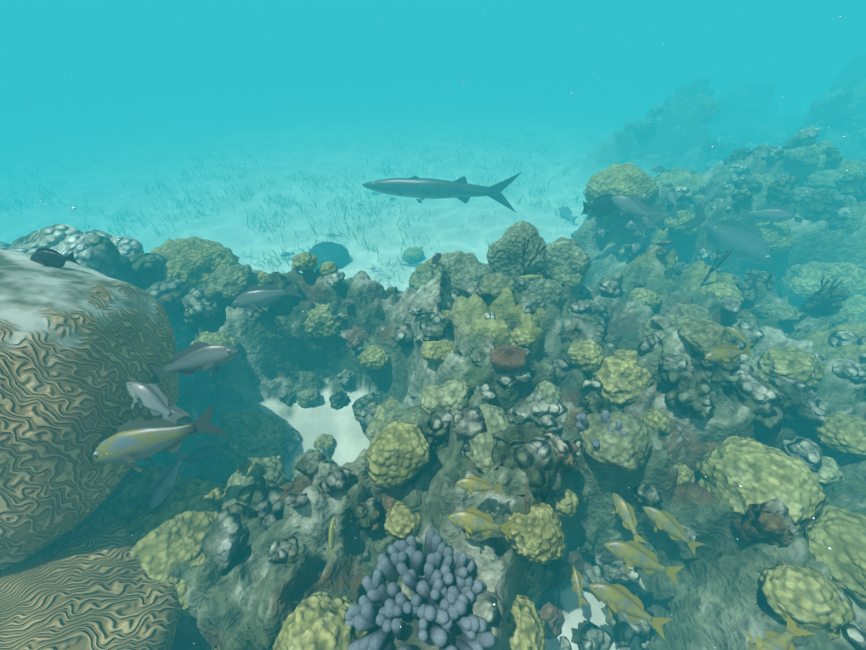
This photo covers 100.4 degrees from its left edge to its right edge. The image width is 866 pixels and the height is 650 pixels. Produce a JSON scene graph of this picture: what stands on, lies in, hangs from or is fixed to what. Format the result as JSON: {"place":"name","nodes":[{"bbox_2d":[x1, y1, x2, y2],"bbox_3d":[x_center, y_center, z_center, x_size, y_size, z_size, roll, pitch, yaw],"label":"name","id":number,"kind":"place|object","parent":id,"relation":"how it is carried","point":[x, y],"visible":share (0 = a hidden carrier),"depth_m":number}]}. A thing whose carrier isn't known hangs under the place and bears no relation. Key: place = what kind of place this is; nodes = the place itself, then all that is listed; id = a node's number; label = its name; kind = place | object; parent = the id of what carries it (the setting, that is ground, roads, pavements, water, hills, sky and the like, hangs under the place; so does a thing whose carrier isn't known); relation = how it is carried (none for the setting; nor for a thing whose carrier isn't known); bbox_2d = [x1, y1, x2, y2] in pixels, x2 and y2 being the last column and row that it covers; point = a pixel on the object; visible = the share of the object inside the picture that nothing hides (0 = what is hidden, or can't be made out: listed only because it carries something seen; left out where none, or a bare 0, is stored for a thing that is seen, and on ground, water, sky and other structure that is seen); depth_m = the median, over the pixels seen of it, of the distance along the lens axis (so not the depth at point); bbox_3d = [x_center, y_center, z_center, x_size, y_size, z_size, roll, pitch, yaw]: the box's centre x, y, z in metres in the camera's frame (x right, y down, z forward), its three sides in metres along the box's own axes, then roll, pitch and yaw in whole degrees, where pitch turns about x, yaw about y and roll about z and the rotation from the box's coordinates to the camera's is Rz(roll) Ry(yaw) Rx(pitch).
{"place":"outdoors","nodes":[
{"label":"outdoors","id":0,"kind":"place"},
{"bbox_2d":[30,248,78,267],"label":"fish","id":1,"kind":"object","parent":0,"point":[49,257],"visible":0.98,"depth_m":0.84},
{"bbox_2d":[126,381,187,423],"bbox_3d":[-0.565,0.156,0.729,0.143,0.036,0.059,34,83,6],"label":"snapper","id":2,"kind":"object","parent":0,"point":[153,398],"visible":1,"depth_m":0.73},
{"bbox_2d":[90,403,226,471],"bbox_3d":[-0.546,0.225,0.710,0.244,0.100,0.061,-16,13,-9],"label":"fish","id":3,"kind":"object","parent":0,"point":[131,442],"visible":1,"depth_m":0.70},
{"bbox_2d":[149,450,191,509],"bbox_3d":[-0.624,0.364,0.853,0.034,0.056,0.137,-12,49,37],"label":"snapper","id":4,"kind":"object","parent":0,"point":[162,484],"visible":1,"depth_m":0.84},
{"bbox_2d":[156,406,203,433],"bbox_3d":[-0.572,0.212,0.812,0.131,0.033,0.053,13,88,7],"label":"snapper","id":5,"kind":"object","parent":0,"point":[185,420],"visible":0.29,"depth_m":0.81},
{"bbox_2d":[148,342,238,383],"bbox_3d":[-0.559,0.086,0.843,0.211,0.086,0.053,-15,18,-4],"label":"snapper","id":6,"kind":"object","parent":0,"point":[190,360],"visible":1,"depth_m":0.83},
{"bbox_2d":[179,380,215,396],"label":"snapper","id":7,"kind":"object","parent":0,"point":[198,386],"visible":0.98,"depth_m":1.23},
{"bbox_2d":[184,439,233,464],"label":"snapper","id":8,"kind":"object","parent":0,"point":[201,453],"visible":0.96,"depth_m":1.05},
{"bbox_2d":[247,457,257,474],"bbox_3d":[-0.431,0.337,0.861,0.007,0.009,0.043,6,67,54],"label":"wrasse","id":9,"kind":"object","parent":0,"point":[252,466],"visible":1,"depth_m":0.86},
{"bbox_2d":[232,279,301,312],"bbox_3d":[-0.595,-0.101,1.282,0.242,0.099,0.061,-15,22,-4],"label":"snapper","id":10,"kind":"object","parent":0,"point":[255,296],"visible":1,"depth_m":1.27},
{"bbox_2d":[280,252,294,257],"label":"fish","id":11,"kind":"object","parent":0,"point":[286,254],"visible":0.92,"depth_m":2.76},
{"bbox_2d":[328,517,335,555],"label":"fish","id":12,"kind":"object","parent":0,"point":[331,534],"visible":1,"depth_m":0.73},
{"bbox_2d":[0,2,865,649],"bbox_3d":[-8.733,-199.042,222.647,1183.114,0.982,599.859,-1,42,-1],"label":"seabed","id":13,"kind":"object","parent":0,"point":[142,92],"depth_m":3.42},
{"bbox_2d":[0,249,178,570],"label":"brain coral","id":14,"kind":"object","parent":13,"relation":"on","point":[72,363],"visible":0.81,"depth_m":0.69},
{"bbox_2d":[0,511,180,649],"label":"brain coral","id":15,"kind":"object","parent":13,"relation":"on","point":[88,583],"visible":0.67,"depth_m":0.66},
{"bbox_2d":[269,314,283,339],"bbox_3d":[-0.595,0.018,1.402,0.038,0.151,0.028,17,45,18],"label":"sea rod","id":16,"kind":"object","parent":13,"relation":"on","point":[278,327],"visible":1,"depth_m":1.39},
{"bbox_2d":[309,242,349,271],"bbox_3d":[-0.783,-0.494,2.709,0.306,0.230,0.312,-1,42,-1],"label":"brain coral","id":17,"kind":"object","parent":13,"relation":"on","point":[335,253],"visible":0.71,"depth_m":2.61},
{"bbox_2d":[0,101,807,285],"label":"seagrass","id":18,"kind":"object","parent":13,"relation":"on","point":[15,199],"visible":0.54,"depth_m":3.59},
{"bbox_2d":[345,529,494,649],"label":"finger coral","id":19,"kind":"object","parent":13,"relation":"on","point":[439,602],"visible":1,"depth_m":0.64},
{"bbox_2d":[0,53,865,649],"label":"reef rocks","id":20,"kind":"object","parent":13,"relation":"on","point":[536,449],"visible":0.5,"depth_m":1.09},
{"bbox_2d":[440,274,446,302],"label":"fish","id":21,"kind":"object","parent":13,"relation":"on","point":[443,279],"visible":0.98,"depth_m":1.28},
{"bbox_2d":[94,82,865,649],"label":"mustard hill corals","id":22,"kind":"object","parent":13,"relation":"on","point":[168,534],"visible":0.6,"depth_m":0.94},
{"bbox_2d":[489,345,525,371],"bbox_3d":[0.214,0.094,1.026,0.105,0.056,0.090,-1,42,-1],"label":"small pink brain coral","id":23,"kind":"object","parent":13,"relation":"on","point":[511,359],"visible":1,"depth_m":1.00},
{"bbox_2d":[522,237,546,275],"bbox_3d":[0.345,-0.202,1.286,0.078,0.238,0.036,12,43,13],"label":"sea rod","id":24,"kind":"object","parent":13,"relation":"on","point":[530,262],"visible":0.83,"depth_m":1.24},
{"bbox_2d":[576,410,627,447],"bbox_3d":[0.403,0.252,0.851,0.116,0.091,0.095,-1,42,-1],"label":"finger coral","id":25,"kind":"object","parent":13,"relation":"on","point":[582,423],"visible":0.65,"depth_m":0.85},
{"bbox_2d":[700,249,731,286],"bbox_3d":[1.156,-0.219,1.493,0.051,0.217,0.039,-29,50,-29],"label":"sea rod","id":26,"kind":"object","parent":13,"relation":"on","point":[712,268],"visible":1,"depth_m":1.46},
{"bbox_2d":[792,275,842,325],"bbox_3d":[1.492,-0.093,1.420,0.029,0.241,0.056,-24,47,-24],"label":"sea rod","id":27,"kind":"object","parent":13,"relation":"on","point":[814,303],"visible":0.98,"depth_m":1.39},
{"bbox_2d":[431,253,440,268],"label":"fish","id":28,"kind":"object","parent":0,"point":[436,257],"visible":1,"depth_m":1.26},
{"bbox_2d":[22,5,858,647],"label":"suspended particles","id":29,"kind":"object","parent":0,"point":[582,185],"visible":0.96,"depth_m":0.31},
{"bbox_2d":[362,173,520,211],"bbox_3d":[0.037,-0.861,2.283,1.008,0.243,0.093,6,32,7],"label":"barracuda","id":30,"kind":"object","parent":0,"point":[461,189],"visible":1,"depth_m":2.26},
{"bbox_2d":[456,476,502,496],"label":"fish","id":31,"kind":"object","parent":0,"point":[471,484],"visible":1,"depth_m":0.67},
{"bbox_2d":[447,508,514,539],"bbox_3d":[0.086,0.361,0.656,0.123,0.031,0.051,7,86,8],"label":"fish","id":32,"kind":"object","parent":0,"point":[469,520],"visible":1,"depth_m":0.65},
{"bbox_2d":[519,274,542,278],"bbox_3d":[0.336,-0.164,1.234,0.085,0.017,0.012,-5,42,-5],"label":"wrasse","id":33,"kind":"object","parent":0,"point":[530,276],"visible":1,"depth_m":1.23},
{"bbox_2d":[559,207,578,224],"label":"fish","id":34,"kind":"object","parent":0,"point":[566,212],"visible":0.96,"depth_m":3.24},
{"bbox_2d":[566,562,588,608],"bbox_3d":[0.309,0.557,0.778,0.035,0.021,0.083,-36,37,23],"label":"fish","id":35,"kind":"object","parent":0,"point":[575,577],"visible":1,"depth_m":0.78},
{"bbox_2d":[581,194,617,215],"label":"fish","id":36,"kind":"object","parent":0,"point":[602,205],"visible":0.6,"depth_m":1.76},
{"bbox_2d":[588,582,671,639],"bbox_3d":[0.356,0.514,0.660,0.139,0.035,0.058,20,89,21],"label":"fish","id":37,"kind":"object","parent":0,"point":[615,598],"visible":1,"depth_m":0.66},
{"bbox_2d":[612,493,647,543],"bbox_3d":[0.459,0.457,0.854,0.030,0.049,0.118,26,34,-36],"label":"fish","id":38,"kind":"object","parent":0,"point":[624,510],"visible":0.98,"depth_m":0.85},
{"bbox_2d":[611,195,663,227],"bbox_3d":[0.953,-0.548,1.700,0.244,0.100,0.061,37,38,18],"label":"snapper","id":39,"kind":"object","parent":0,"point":[635,206],"visible":1,"depth_m":1.69},
{"bbox_2d":[631,228,648,252],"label":"fish","id":40,"kind":"object","parent":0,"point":[638,240],"visible":0.9,"depth_m":1.80},
{"bbox_2d":[603,540,683,585],"bbox_3d":[0.432,0.485,0.744,0.152,0.063,0.038,16,1,17],"label":"fish","id":41,"kind":"object","parent":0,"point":[631,553],"visible":1,"depth_m":0.74},
{"bbox_2d":[625,201,679,234],"bbox_3d":[1.080,-0.519,1.760,0.320,0.131,0.080,-17,20,-6],"label":"snapper","id":42,"kind":"object","parent":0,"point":[641,224],"visible":0.85,"depth_m":1.75},
{"bbox_2d":[650,166,671,173],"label":"fish","id":43,"kind":"object","parent":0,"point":[660,169],"visible":1,"depth_m":2.36},
{"bbox_2d":[664,192,680,205],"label":"fish","id":44,"kind":"object","parent":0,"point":[672,197],"visible":0.9,"depth_m":1.88},
{"bbox_2d":[642,506,705,555],"bbox_3d":[0.535,0.457,0.811,0.130,0.054,0.033,36,16,27],"label":"fish","id":45,"kind":"object","parent":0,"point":[670,525],"visible":1,"depth_m":0.81},
{"bbox_2d":[697,185,719,208],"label":"fish","id":46,"kind":"object","parent":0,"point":[711,193],"visible":0.98,"depth_m":1.95},
{"bbox_2d":[677,201,770,263],"bbox_3d":[1.450,-0.433,1.773,0.474,0.194,0.119,32,37,2],"label":"snapper","id":47,"kind":"object","parent":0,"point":[744,242],"visible":0.98,"depth_m":1.75},
{"bbox_2d":[704,343,751,366],"bbox_3d":[0.726,0.070,0.882,0.132,0.055,0.033,-8,7,-5],"label":"fish","id":48,"kind":"object","parent":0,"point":[722,353],"visible":1,"depth_m":0.88},
{"bbox_2d":[725,327,753,345],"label":"fish","id":49,"kind":"object","parent":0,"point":[738,335],"visible":0.96,"depth_m":1.10},
{"bbox_2d":[735,205,794,224],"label":"snapper","id":50,"kind":"object","parent":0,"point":[773,213],"visible":1,"depth_m":1.76},
{"bbox_2d":[747,614,815,649],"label":"fish","id":51,"kind":"object","parent":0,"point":[775,641],"visible":1,"depth_m":0.53}
]}

